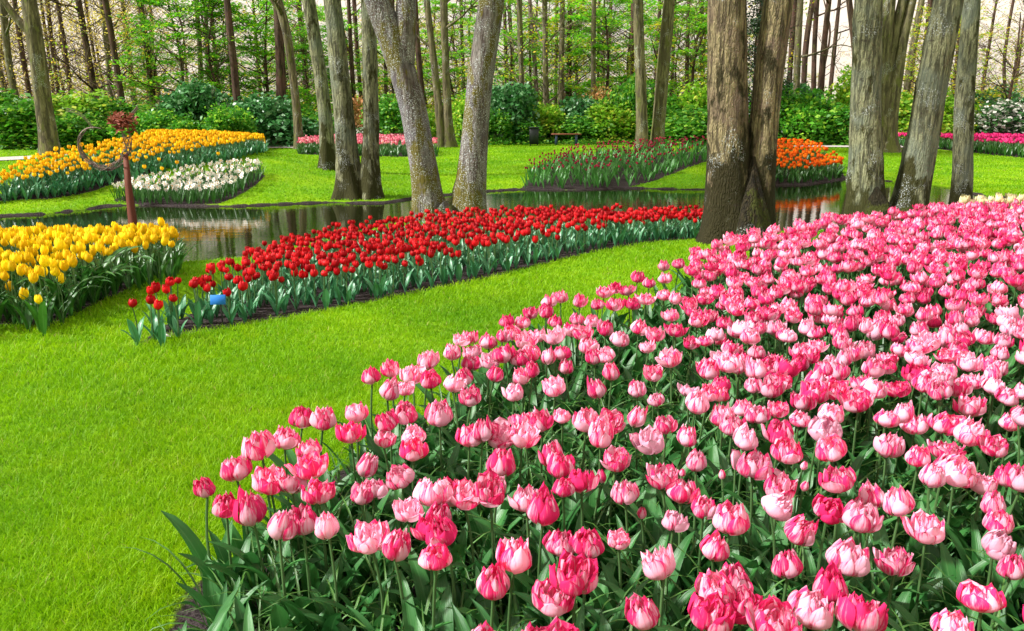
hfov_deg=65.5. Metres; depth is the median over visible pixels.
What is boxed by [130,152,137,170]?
amber tulip
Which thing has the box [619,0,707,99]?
leafy tree
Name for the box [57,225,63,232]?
yellow tulip
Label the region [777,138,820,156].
orange tulips beyond
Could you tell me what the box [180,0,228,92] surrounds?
tree
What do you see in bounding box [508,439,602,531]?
pink double tulip
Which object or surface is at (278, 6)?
tree
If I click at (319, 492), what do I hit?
pink double tulip
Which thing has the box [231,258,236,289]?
red tulip
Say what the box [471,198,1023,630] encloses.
pink tulips
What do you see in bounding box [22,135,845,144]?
ground cover
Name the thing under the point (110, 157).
amber tulip
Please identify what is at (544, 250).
red tulip
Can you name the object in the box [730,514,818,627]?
pink double tulip
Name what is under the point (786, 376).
pink double tulip
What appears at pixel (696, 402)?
pink double tulip
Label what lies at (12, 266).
yellow tulip
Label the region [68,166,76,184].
amber tulip
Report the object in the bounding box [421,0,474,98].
tree
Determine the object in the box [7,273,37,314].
yellow tulip
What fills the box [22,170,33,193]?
amber tulip
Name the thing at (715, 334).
pink double tulip
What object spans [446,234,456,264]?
red tulip
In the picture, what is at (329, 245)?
red tulip
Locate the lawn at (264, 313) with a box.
[0,103,1023,630]
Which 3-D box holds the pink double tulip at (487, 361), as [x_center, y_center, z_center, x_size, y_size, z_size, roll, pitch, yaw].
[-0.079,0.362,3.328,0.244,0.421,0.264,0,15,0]
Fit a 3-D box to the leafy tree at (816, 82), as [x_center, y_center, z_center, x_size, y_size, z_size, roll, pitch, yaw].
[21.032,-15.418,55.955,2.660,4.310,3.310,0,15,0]
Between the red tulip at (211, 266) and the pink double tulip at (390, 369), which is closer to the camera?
the pink double tulip at (390, 369)
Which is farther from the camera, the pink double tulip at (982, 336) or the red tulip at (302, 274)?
the red tulip at (302, 274)
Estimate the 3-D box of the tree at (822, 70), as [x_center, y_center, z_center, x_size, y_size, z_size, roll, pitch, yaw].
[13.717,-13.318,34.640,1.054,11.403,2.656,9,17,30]
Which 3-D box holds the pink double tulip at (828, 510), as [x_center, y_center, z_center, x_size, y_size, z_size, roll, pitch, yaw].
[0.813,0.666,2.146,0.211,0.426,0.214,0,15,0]
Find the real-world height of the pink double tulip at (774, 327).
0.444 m
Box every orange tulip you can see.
[776,164,784,182]
[789,163,793,182]
[794,164,799,182]
[798,163,803,182]
[811,163,818,181]
[817,163,820,180]
[818,162,825,179]
[828,161,832,179]
[835,159,841,179]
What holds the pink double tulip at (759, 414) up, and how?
on the lawn at (264, 313)
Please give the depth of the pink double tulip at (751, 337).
3.44 m
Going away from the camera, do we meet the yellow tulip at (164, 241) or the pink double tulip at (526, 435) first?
the pink double tulip at (526, 435)
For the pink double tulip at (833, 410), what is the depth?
2.66 m
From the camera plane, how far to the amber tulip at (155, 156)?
15.48 m
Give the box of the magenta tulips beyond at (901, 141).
[898,130,1023,153]
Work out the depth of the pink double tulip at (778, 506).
2.07 m
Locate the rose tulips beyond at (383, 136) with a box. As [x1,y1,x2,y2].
[296,133,440,152]
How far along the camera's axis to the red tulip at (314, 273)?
5.63 m
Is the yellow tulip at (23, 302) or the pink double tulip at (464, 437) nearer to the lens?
the pink double tulip at (464, 437)
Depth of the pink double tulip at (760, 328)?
3.54 m
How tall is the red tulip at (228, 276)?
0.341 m
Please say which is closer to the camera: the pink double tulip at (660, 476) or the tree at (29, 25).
the pink double tulip at (660, 476)
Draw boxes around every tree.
[0,0,46,95]
[0,0,60,156]
[0,0,88,100]
[0,0,105,98]
[0,0,105,100]
[0,0,162,115]
[0,1,44,96]
[0,3,30,97]
[0,15,31,90]
[10,0,89,93]
[18,0,95,93]
[27,0,163,104]
[30,0,159,105]
[43,0,102,97]
[50,0,162,100]
[55,0,101,97]
[55,1,99,91]
[62,0,146,103]
[70,0,183,104]
[82,0,191,108]
[92,0,194,110]
[100,0,269,109]
[108,13,199,109]
[120,0,193,106]
[138,2,155,109]
[140,0,270,104]
[157,1,259,87]
[159,4,205,92]
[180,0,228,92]
[189,0,330,108]
[194,0,241,82]
[194,5,235,79]
[194,21,232,95]
[203,15,257,93]
[217,0,302,99]
[224,0,240,102]
[238,0,332,113]
[253,5,301,97]
[262,7,353,111]
[263,0,350,105]
[270,0,304,148]
[273,1,350,93]
[273,7,287,140]
[291,5,362,112]
[300,0,388,97]
[302,0,335,170]
[323,0,384,200]
[345,29,423,108]
[347,0,360,104]
[347,0,438,96]
[347,20,383,100]
[352,0,362,98]
[356,0,454,100]
[364,0,503,222]
[378,5,467,112]
[393,0,505,147]
[414,5,465,111]
[415,0,424,98]
[418,0,504,112]
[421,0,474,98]
[433,0,497,98]
[440,0,500,99]
[451,0,557,106]
[457,0,570,88]
[473,0,507,80]
[493,6,554,85]
[494,0,590,107]
[496,0,604,136]
[497,0,564,107]
[508,4,525,79]
[524,0,615,100]
[525,0,627,104]
[528,0,538,105]
[528,1,629,104]
[528,13,531,88]
[538,2,558,104]
[541,0,681,106]
[558,0,564,105]
[565,0,646,95]
[572,0,674,98]
[579,0,646,75]
[591,0,595,98]
[597,0,600,88]
[599,12,654,91]
[614,3,680,88]
[616,19,689,134]
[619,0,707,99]
[630,0,650,82]
[633,0,647,149]
[633,0,754,106]
[646,0,706,94]
[650,0,680,148]
[654,1,706,92]
[657,0,663,57]
[658,0,689,100]
[675,0,707,87]
[680,17,751,101]
[688,0,817,91]
[688,0,839,136]
[696,0,793,245]
[699,0,705,87]
[747,28,804,84]
[787,0,796,81]
[793,0,850,127]
[801,0,846,83]
[807,68,826,98]
[811,0,819,90]
[818,0,831,94]
[818,0,847,75]
[828,0,848,97]
[833,2,913,81]
[837,0,963,235]
[846,0,852,49]
[881,0,916,152]
[901,6,983,97]
[902,0,924,97]
[902,0,978,95]
[905,2,949,92]
[908,2,960,87]
[912,7,1023,108]
[919,2,1011,98]
[948,0,980,202]
[954,0,1023,114]
[956,0,1022,95]
[986,0,1023,90]
[999,52,1023,101]
[1002,0,1014,88]
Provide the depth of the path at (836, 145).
31.12 m
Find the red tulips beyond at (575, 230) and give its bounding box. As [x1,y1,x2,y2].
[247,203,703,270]
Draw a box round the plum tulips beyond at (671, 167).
[527,135,706,187]
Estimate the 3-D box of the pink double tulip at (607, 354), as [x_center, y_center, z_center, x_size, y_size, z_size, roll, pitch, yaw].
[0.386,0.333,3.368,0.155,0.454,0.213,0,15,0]
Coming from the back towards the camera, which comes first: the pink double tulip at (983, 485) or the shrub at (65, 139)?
the shrub at (65, 139)
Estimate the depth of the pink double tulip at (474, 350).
3.45 m
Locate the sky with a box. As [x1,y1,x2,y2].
[0,0,1023,102]
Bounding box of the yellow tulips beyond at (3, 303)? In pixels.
[0,221,189,320]
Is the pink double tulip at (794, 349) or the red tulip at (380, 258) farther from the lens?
the red tulip at (380, 258)
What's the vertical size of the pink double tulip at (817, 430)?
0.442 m
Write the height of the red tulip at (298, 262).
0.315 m
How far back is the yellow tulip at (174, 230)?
6.79 m
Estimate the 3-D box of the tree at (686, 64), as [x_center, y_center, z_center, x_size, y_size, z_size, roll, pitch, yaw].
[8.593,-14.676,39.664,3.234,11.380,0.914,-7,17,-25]
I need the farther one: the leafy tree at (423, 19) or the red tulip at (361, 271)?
the leafy tree at (423, 19)
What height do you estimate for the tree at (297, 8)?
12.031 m
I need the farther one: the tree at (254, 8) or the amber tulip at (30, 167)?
the tree at (254, 8)
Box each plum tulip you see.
[518,167,526,188]
[528,162,532,182]
[535,161,542,177]
[535,166,540,186]
[541,163,544,180]
[542,159,550,179]
[546,164,549,184]
[548,167,554,185]
[555,166,563,186]
[557,165,567,187]
[563,159,570,179]
[575,163,582,184]
[576,160,579,179]
[582,160,591,181]
[587,166,596,186]
[588,165,595,187]
[591,158,595,177]
[593,165,601,186]
[599,166,604,185]
[603,163,614,183]
[611,156,618,176]
[613,165,619,185]
[625,155,633,173]
[626,165,635,185]
[638,153,643,172]
[640,160,649,179]
[641,156,648,175]
[645,163,652,180]
[650,157,657,178]
[653,154,661,173]
[695,144,699,162]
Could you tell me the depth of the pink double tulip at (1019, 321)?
3.61 m
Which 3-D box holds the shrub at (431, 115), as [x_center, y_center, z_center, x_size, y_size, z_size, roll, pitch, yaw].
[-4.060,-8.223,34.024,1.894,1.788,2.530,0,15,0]
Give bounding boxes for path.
[0,145,292,159]
[777,145,938,146]
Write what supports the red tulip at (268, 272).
on the lawn at (264, 313)
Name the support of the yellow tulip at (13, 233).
on the lawn at (264, 313)
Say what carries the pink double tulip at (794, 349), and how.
on the lawn at (264, 313)
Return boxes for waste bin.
[529,127,538,145]
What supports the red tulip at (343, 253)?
on the lawn at (264, 313)
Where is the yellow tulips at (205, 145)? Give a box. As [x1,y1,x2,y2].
[0,128,268,197]
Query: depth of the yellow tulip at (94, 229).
6.63 m
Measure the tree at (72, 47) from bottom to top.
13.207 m
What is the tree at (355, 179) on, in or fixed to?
on the lawn at (264, 313)
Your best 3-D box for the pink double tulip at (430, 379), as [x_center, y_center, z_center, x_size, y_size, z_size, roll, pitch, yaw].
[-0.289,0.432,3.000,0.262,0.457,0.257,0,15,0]
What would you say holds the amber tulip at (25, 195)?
on the lawn at (264, 313)
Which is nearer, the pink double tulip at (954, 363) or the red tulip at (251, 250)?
the pink double tulip at (954, 363)
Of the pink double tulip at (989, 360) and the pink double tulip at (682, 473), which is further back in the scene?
the pink double tulip at (989, 360)
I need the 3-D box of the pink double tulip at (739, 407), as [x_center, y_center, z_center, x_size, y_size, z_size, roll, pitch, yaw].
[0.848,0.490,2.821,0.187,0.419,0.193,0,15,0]
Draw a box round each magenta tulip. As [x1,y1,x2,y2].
[948,135,952,149]
[989,138,994,154]
[1005,139,1009,155]
[1012,139,1020,155]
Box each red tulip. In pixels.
[121,298,144,345]
[143,294,157,340]
[144,286,173,322]
[146,281,167,323]
[149,299,165,347]
[160,283,172,316]
[160,293,187,338]
[162,285,180,328]
[165,277,182,320]
[170,286,187,309]
[175,277,193,318]
[184,279,206,329]
[185,281,195,315]
[189,283,216,323]
[193,276,209,323]
[196,279,207,319]
[201,274,209,304]
[204,274,220,307]
[204,280,231,316]
[208,262,214,297]
[208,270,220,294]
[215,260,234,289]
[216,264,235,299]
[217,262,223,294]
[219,287,240,324]
[223,266,237,300]
[224,258,236,292]
[225,263,249,297]
[225,273,238,305]
[225,273,239,320]
[230,275,246,317]
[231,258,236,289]
[231,263,236,287]
[231,275,249,301]
[231,277,249,317]
[234,281,260,321]
[240,250,247,274]
[240,269,257,304]
[240,274,258,316]
[242,270,255,299]
[244,259,255,288]
[245,267,262,312]
[245,272,268,307]
[248,275,258,300]
[249,247,255,269]
[250,262,260,290]
[252,253,258,271]
[253,264,271,303]
[256,256,267,296]
[256,263,263,284]
[257,254,267,281]
[260,276,284,310]
[262,272,287,315]
[263,261,274,290]
[265,254,278,284]
[266,254,278,287]
[266,268,280,295]
[266,271,283,313]
[269,264,288,310]
[271,268,281,293]
[272,260,289,295]
[276,253,287,282]
[277,260,298,297]
[277,276,291,312]
[279,249,290,276]
[281,243,286,272]
[281,250,291,281]
[284,253,299,285]
[285,245,290,273]
[285,251,299,274]
[285,256,302,287]
[285,261,302,293]
[286,259,301,297]
[289,262,309,308]
[291,268,301,298]
[293,270,312,304]
[296,263,309,284]
[300,258,320,282]
[301,268,322,305]
[303,264,320,293]
[304,253,312,280]
[305,271,313,304]
[309,264,320,295]
[310,254,321,288]
[311,244,321,270]
[313,258,331,289]
[314,248,319,280]
[318,270,330,308]
[319,260,331,290]
[319,260,332,286]
[320,256,334,283]
[323,266,338,303]
[326,242,332,272]
[330,259,342,293]
[330,264,337,297]
[331,253,343,275]
[331,267,344,304]
[336,257,353,301]
[338,261,357,278]
[338,266,359,299]
[339,266,358,304]
[340,249,350,282]
[342,247,359,276]
[343,257,361,290]
[345,253,366,282]
[346,240,351,266]
[347,252,361,276]
[350,247,364,279]
[351,260,362,294]
[353,243,363,272]
[359,253,372,279]
[360,251,368,289]
[360,256,368,291]
[361,240,368,270]
[362,260,376,295]
[363,254,378,298]
[363,256,377,283]
[366,243,375,280]
[366,253,380,281]
[372,256,394,279]
[373,243,380,270]
[375,244,383,271]
[376,248,388,276]
[376,254,396,278]
[376,260,388,297]
[376,262,392,295]
[378,255,397,292]
[380,249,395,276]
[386,247,401,296]
[390,248,401,280]
[390,255,397,287]
[391,247,401,280]
[392,258,404,289]
[396,242,407,271]
[397,260,412,291]
[398,253,410,278]
[399,244,411,279]
[399,244,413,282]
[407,245,414,270]
[408,238,413,267]
[408,249,420,272]
[408,250,416,285]
[411,242,418,268]
[411,255,425,288]
[416,258,423,278]
[419,245,427,269]
[419,248,426,281]
[423,240,428,270]
[423,246,435,280]
[423,249,439,288]
[429,244,438,279]
[430,241,439,265]
[431,244,441,280]
[432,229,441,261]
[432,250,444,266]
[433,241,445,284]
[434,241,443,263]
[434,245,455,267]
[441,249,448,283]
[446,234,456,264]
[447,233,457,262]
[447,247,454,281]
[448,252,454,267]
[452,249,461,281]
[453,238,459,275]
[459,245,479,265]
[460,233,470,266]
[461,241,481,275]
[464,232,477,256]
[465,238,475,277]
[466,239,480,278]
[470,246,476,275]
[475,235,486,269]
[476,238,490,273]
[478,240,499,273]
[483,235,491,272]
[485,232,495,264]
[491,236,500,270]
[493,232,511,263]
[497,232,510,262]
[497,238,504,255]
[498,234,513,270]
[500,242,515,259]
[501,237,513,271]
[504,228,516,256]
[509,235,519,268]
[512,230,525,253]
[512,231,527,263]
[516,229,536,262]
[523,226,533,256]
[523,228,538,265]
[526,235,541,264]
[530,223,547,259]
[539,231,550,260]
[546,228,555,258]
[547,226,557,258]
[551,234,563,259]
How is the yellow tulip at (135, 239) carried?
on the lawn at (264, 313)
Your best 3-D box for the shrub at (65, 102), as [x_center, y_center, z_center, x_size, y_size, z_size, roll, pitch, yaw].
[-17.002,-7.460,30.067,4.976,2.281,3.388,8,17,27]
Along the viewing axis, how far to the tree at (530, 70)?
38.15 m
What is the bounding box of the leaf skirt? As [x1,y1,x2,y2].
[15,246,155,312]
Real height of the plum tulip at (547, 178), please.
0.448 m
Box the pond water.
[0,180,1003,261]
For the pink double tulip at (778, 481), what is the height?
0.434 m
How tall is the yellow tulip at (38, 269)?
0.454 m
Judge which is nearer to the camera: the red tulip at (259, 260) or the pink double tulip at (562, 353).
the pink double tulip at (562, 353)
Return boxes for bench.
[551,133,581,144]
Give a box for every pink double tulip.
[161,476,244,587]
[178,491,275,602]
[213,485,321,628]
[220,454,284,579]
[241,429,309,563]
[251,463,301,571]
[252,472,309,594]
[254,508,331,619]
[261,502,340,630]
[262,511,374,630]
[265,449,353,562]
[266,404,337,484]
[270,438,350,513]
[273,425,316,509]
[300,477,357,598]
[305,519,394,630]
[309,405,375,496]
[320,481,389,587]
[335,420,371,525]
[339,452,395,535]
[345,401,383,506]
[347,478,407,584]
[349,430,431,521]
[360,527,410,630]
[361,365,380,451]
[365,375,404,464]
[373,423,431,498]
[375,410,418,483]
[376,381,422,465]
[378,501,458,599]
[380,358,424,426]
[385,497,461,605]
[386,463,424,585]
[388,436,428,544]
[391,400,443,476]
[399,364,448,443]
[405,511,444,626]
[409,368,468,450]
[409,477,474,578]
[413,476,467,574]
[415,424,480,520]
[417,349,458,427]
[418,542,452,630]
[419,367,485,446]
[420,398,453,483]
[425,516,478,630]
[427,342,480,421]
[436,373,466,456]
[440,333,469,403]
[440,344,481,386]
[448,477,499,604]
[452,469,531,575]
[455,330,478,376]
[455,557,509,630]
[458,384,488,478]
[459,415,512,517]
[461,355,482,411]
[467,351,521,410]
[470,448,523,564]
[471,536,531,630]
[473,416,516,476]
[474,484,556,600]
[475,331,505,383]
[476,364,503,446]
[484,344,542,413]
[484,419,540,511]
[484,528,595,626]
[486,475,531,533]
[487,342,516,419]
[493,348,531,406]
[496,329,510,367]
[497,329,542,407]
[499,577,575,630]
[500,360,574,453]
[500,477,574,563]
[501,382,523,449]
[503,366,529,415]
[506,412,552,491]
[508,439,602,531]
[513,527,611,624]
[516,406,553,489]
[521,346,575,409]
[522,481,559,592]
[525,408,598,485]
[525,451,597,556]
[532,326,565,398]
[536,324,572,395]
[539,374,584,451]
[543,345,571,395]
[549,548,597,628]
[558,358,587,410]
[564,375,606,462]
[569,323,593,406]
[569,468,600,601]
[571,444,637,552]
[572,407,598,492]
[577,337,599,410]
[577,412,614,529]
[585,348,599,405]
[587,345,614,407]
[589,467,627,536]
[589,528,642,620]
[592,330,642,401]
[599,407,641,495]
[601,479,639,588]
[602,361,619,441]
[602,405,647,481]
[605,507,646,572]
[614,379,646,477]
[619,339,676,406]
[622,462,697,559]
[624,326,682,389]
[624,392,691,470]
[624,592,659,630]
[627,543,675,630]
[629,424,670,509]
[631,468,723,519]
[631,509,689,627]
[638,363,662,427]
[643,415,718,505]
[650,493,716,599]
[651,478,704,586]
[653,561,749,630]
[654,346,682,417]
[656,568,735,630]
[660,528,742,630]
[672,382,699,435]
[673,335,703,400]
[674,423,731,512]
[677,359,719,455]
[678,383,731,476]
[678,385,730,454]
[679,327,732,383]
[680,355,740,438]
[681,387,709,480]
[684,357,717,439]
[686,335,719,386]
[686,448,719,560]
[686,499,769,624]
[687,590,735,630]
[697,375,766,445]
[700,352,749,403]
[705,413,745,497]
[706,355,751,418]
[707,401,736,490]
[710,350,744,399]
[717,421,757,504]
[719,398,752,473]
[719,469,726,539]
[721,339,742,387]
[721,578,762,630]
[722,344,765,405]
[722,437,844,525]
[730,405,770,501]
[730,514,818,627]
[731,329,760,386]
[731,446,778,566]
[732,319,754,379]
[732,466,759,516]
[733,347,751,397]
[737,377,763,449]
[740,320,767,382]
[744,468,797,583]
[744,594,801,630]
[745,354,767,439]
[752,373,789,450]
[752,490,792,595]
[753,418,793,518]
[756,352,799,406]
[757,355,789,406]
[758,371,802,446]
[763,355,828,424]
[765,320,786,353]
[766,400,810,471]
[770,424,827,499]
[771,548,830,629]
[775,328,792,391]
[776,391,850,445]
[779,329,797,399]
[779,465,855,563]
[783,414,842,495]
[784,341,808,405]
[785,344,821,409]
[785,348,808,427]
[786,359,850,420]
[787,409,824,477]
[787,585,834,630]
[788,314,839,368]
[790,433,846,537]
[793,338,829,378]
[793,461,826,516]
[795,481,827,548]
[797,493,869,589]
[798,316,814,378]
[798,380,872,460]
[800,354,837,384]
[800,378,828,452]
[801,369,828,443]
[805,325,825,376]
[805,599,823,630]
[808,335,860,386]
[810,361,844,435]
[812,536,886,630]
[812,559,848,630]
[814,402,866,492]
[816,496,910,555]
[817,345,853,427]
[825,374,848,439]
[827,321,852,371]
[833,330,849,351]
[834,589,888,630]
[835,386,878,475]
[842,499,883,630]
[844,373,877,445]
[845,345,884,430]
[846,376,896,457]
[849,356,884,437]
[852,331,907,381]
[852,358,913,429]
[853,340,888,420]
[857,432,940,514]
[858,408,920,492]
[858,478,907,588]
[859,319,873,374]
[863,314,904,380]
[865,399,915,490]
[866,319,883,378]
[872,546,915,626]
[874,351,916,409]
[874,485,935,594]
[874,508,967,630]
[876,373,936,467]
[876,546,952,612]
[880,317,899,381]
[880,362,930,434]
[885,380,911,430]
[889,348,935,414]
[890,342,910,407]
[890,444,968,546]
[898,320,928,376]
[898,369,939,436]
[898,369,957,443]
[899,380,973,462]
[899,414,934,491]
[902,411,963,500]
[905,337,935,404]
[907,393,986,488]
[908,462,952,573]
[910,439,971,540]
[911,329,940,400]
[916,361,958,416]
[921,415,985,527]
[921,528,1023,630]
[922,471,1023,559]
[923,453,982,542]
[930,488,1005,585]
[930,608,974,630]
[933,348,958,412]
[937,329,954,363]
[937,453,985,560]
[939,324,959,371]
[942,354,986,421]
[944,348,956,409]
[944,349,988,414]
[945,434,1022,533]
[946,372,996,454]
[947,340,976,378]
[949,330,975,400]
[951,377,973,449]
[951,508,1014,585]
[953,321,973,370]
[956,579,1006,630]
[957,327,993,393]
[965,462,1013,561]
[967,353,997,397]
[968,429,1017,505]
[970,377,1004,460]
[972,405,1023,496]
[975,344,1021,405]
[976,324,1023,381]
[976,360,1014,424]
[977,318,1019,384]
[980,463,1023,563]
[984,363,1005,455]
[989,553,1023,630]
[991,382,1023,436]
[993,332,1022,407]
[993,385,1020,465]
[994,304,1018,316]
[996,314,1015,325]
[998,412,1020,466]
[1002,314,1023,379]
[1005,350,1023,414]
[1019,339,1023,402]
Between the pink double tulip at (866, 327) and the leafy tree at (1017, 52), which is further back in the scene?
the leafy tree at (1017, 52)
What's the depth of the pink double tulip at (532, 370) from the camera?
3.12 m
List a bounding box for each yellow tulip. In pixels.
[0,230,5,250]
[0,238,13,280]
[0,251,17,286]
[0,253,18,321]
[0,259,20,324]
[0,260,29,324]
[0,263,24,306]
[0,266,20,318]
[0,271,33,325]
[1,254,19,297]
[2,253,21,293]
[2,266,44,324]
[3,232,12,251]
[4,249,20,297]
[4,269,42,305]
[5,281,13,308]
[5,288,31,331]
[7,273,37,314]
[9,237,17,278]
[10,231,22,262]
[10,238,20,286]
[13,258,39,294]
[13,262,20,290]
[13,263,36,294]
[14,239,27,276]
[15,251,52,291]
[19,230,26,237]
[20,264,58,328]
[21,233,28,239]
[21,251,30,290]
[22,272,56,332]
[23,245,51,276]
[24,266,49,307]
[25,226,34,257]
[27,238,34,267]
[27,255,70,325]
[33,225,40,247]
[33,243,39,254]
[33,248,41,286]
[34,294,47,336]
[35,265,80,325]
[36,238,48,277]
[36,239,51,264]
[36,267,64,320]
[37,234,48,263]
[38,222,44,252]
[40,244,48,278]
[41,260,84,311]
[41,266,77,317]
[43,255,72,314]
[44,254,85,312]
[46,230,52,252]
[49,258,75,302]
[49,259,74,318]
[55,231,62,237]
[55,238,68,287]
[55,251,78,286]
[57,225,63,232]
[58,272,65,291]
[59,267,89,309]
[62,249,92,312]
[64,240,77,259]
[69,253,108,304]
[70,227,75,244]
[70,244,78,273]
[71,252,95,296]
[73,234,80,273]
[73,251,104,286]
[75,250,105,300]
[76,241,107,267]
[77,238,101,272]
[78,244,97,260]
[79,247,95,268]
[84,232,93,264]
[86,233,92,244]
[88,241,119,298]
[89,223,103,253]
[90,227,97,255]
[92,233,102,270]
[96,236,119,290]
[98,238,108,296]
[100,246,109,292]
[105,247,129,295]
[110,245,132,288]
[112,239,142,285]
[112,242,121,287]
[113,222,129,262]
[113,235,125,282]
[113,238,147,289]
[119,243,140,290]
[120,231,139,262]
[120,232,134,287]
[121,232,139,269]
[129,235,151,285]
[130,240,151,284]
[133,224,146,271]
[134,235,154,277]
[136,233,153,279]
[137,237,145,285]
[143,235,176,278]
[145,229,155,275]
[151,233,174,284]
[152,237,168,277]
[153,227,163,275]
[156,233,166,256]
[158,217,178,253]
[158,227,179,263]
[158,240,181,277]
[160,231,180,276]
[161,227,171,263]
[169,230,197,275]
[170,226,183,271]
[172,230,184,268]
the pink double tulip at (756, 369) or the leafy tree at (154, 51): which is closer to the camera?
the pink double tulip at (756, 369)
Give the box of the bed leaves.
[176,220,1023,630]
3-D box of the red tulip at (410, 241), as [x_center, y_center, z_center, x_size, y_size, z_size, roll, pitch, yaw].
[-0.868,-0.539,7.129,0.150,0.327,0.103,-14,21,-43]
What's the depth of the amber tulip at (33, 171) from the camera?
13.66 m
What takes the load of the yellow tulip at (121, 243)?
on the lawn at (264, 313)
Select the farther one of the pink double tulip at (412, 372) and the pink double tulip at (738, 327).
the pink double tulip at (738, 327)
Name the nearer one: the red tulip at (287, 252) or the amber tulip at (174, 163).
the red tulip at (287, 252)
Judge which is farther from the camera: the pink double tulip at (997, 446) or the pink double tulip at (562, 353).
the pink double tulip at (562, 353)
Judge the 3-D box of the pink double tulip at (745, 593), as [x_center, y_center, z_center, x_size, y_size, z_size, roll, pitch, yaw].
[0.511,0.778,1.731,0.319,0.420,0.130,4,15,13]
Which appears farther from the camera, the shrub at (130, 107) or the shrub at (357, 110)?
the shrub at (357, 110)
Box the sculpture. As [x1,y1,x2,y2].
[66,105,139,225]
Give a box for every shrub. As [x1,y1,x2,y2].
[0,88,60,149]
[0,114,97,149]
[11,87,122,147]
[55,108,117,149]
[61,93,150,145]
[106,111,163,148]
[133,105,208,134]
[151,77,231,124]
[193,102,257,132]
[229,90,318,146]
[275,105,334,143]
[316,113,362,134]
[353,94,396,133]
[359,91,403,135]
[401,107,436,138]
[451,93,465,144]
[459,107,514,144]
[488,79,540,144]
[502,117,548,144]
[526,101,569,142]
[545,92,609,141]
[548,114,614,143]
[579,81,618,140]
[582,98,648,144]
[600,73,654,141]
[621,91,694,140]
[648,105,706,145]
[665,77,706,139]
[748,80,800,142]
[750,86,836,145]
[784,80,821,136]
[788,102,849,145]
[828,64,851,142]
[898,89,953,138]
[943,92,980,133]
[974,96,1023,138]
[975,83,1023,119]
[983,100,1023,137]
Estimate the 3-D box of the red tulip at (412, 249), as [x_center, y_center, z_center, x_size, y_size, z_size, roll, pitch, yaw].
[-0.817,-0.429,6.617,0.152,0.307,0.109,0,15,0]
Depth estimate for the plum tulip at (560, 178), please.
16.28 m
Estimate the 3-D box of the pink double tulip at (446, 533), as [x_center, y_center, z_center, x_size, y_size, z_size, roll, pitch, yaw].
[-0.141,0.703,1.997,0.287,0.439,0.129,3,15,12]
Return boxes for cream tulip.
[962,195,969,209]
[988,195,993,201]
[995,194,1002,201]
[1007,196,1013,208]
[1018,194,1023,203]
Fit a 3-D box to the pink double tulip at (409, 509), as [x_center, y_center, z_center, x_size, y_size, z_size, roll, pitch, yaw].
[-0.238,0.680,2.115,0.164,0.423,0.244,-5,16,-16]
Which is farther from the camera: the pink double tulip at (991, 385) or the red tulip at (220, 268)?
the red tulip at (220, 268)
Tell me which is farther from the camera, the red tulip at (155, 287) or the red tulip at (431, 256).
the red tulip at (431, 256)
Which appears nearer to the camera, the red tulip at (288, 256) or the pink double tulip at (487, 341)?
the pink double tulip at (487, 341)
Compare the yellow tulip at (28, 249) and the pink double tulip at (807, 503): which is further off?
the yellow tulip at (28, 249)
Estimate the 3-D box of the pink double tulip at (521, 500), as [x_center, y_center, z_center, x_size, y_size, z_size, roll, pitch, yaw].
[0.029,0.657,2.136,0.160,0.455,0.224,-13,20,-41]
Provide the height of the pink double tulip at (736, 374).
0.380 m
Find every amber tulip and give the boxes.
[0,172,11,192]
[0,180,5,202]
[1,172,12,198]
[1,177,11,200]
[2,175,13,200]
[7,169,18,195]
[10,170,21,196]
[10,174,20,200]
[14,165,26,183]
[17,173,25,197]
[20,176,28,199]
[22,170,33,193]
[25,174,34,198]
[28,168,42,194]
[29,166,39,185]
[32,169,39,189]
[32,172,42,198]
[37,169,44,190]
[40,173,49,195]
[45,166,61,190]
[47,172,57,196]
[51,169,65,194]
[59,164,68,183]
[60,166,67,184]
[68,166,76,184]
[76,165,87,190]
[79,167,93,190]
[86,166,96,188]
[92,159,100,178]
[99,158,106,182]
[105,164,112,184]
[108,154,116,178]
[116,157,123,180]
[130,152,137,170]
[130,159,137,180]
[137,153,142,176]
[138,156,148,175]
[142,151,150,170]
[148,150,155,170]
[150,143,158,162]
[151,152,156,174]
[153,146,161,163]
[153,147,161,170]
[160,148,166,171]
[163,144,169,167]
[165,150,172,170]
[171,151,176,169]
[175,146,182,165]
[183,147,190,167]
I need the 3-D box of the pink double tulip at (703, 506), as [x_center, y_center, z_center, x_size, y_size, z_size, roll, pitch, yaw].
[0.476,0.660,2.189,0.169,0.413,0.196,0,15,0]
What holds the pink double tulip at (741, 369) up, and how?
on the lawn at (264, 313)
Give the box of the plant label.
[210,295,225,324]
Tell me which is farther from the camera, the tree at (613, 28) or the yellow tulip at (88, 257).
the tree at (613, 28)
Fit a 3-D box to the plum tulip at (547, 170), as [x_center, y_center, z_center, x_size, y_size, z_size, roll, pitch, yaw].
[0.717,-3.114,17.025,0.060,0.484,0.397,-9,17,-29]
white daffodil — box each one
[109,182,117,200]
[133,186,139,202]
[139,186,145,203]
[145,185,154,202]
[151,187,155,202]
[154,187,160,203]
[157,187,163,202]
[162,188,168,204]
[174,185,184,203]
[183,185,191,203]
[189,184,198,203]
[197,187,203,203]
[203,184,209,203]
[209,187,217,202]
[216,184,223,200]
[219,180,226,198]
[227,180,236,196]
[238,174,245,191]
[244,170,251,185]
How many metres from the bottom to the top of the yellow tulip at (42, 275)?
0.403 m
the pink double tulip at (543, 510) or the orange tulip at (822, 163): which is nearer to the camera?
the pink double tulip at (543, 510)
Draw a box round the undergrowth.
[1,40,1023,124]
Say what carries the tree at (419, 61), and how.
on the lawn at (264, 313)
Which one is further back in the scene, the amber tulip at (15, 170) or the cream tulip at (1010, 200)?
the amber tulip at (15, 170)
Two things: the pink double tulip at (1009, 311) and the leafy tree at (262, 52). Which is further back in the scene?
the leafy tree at (262, 52)

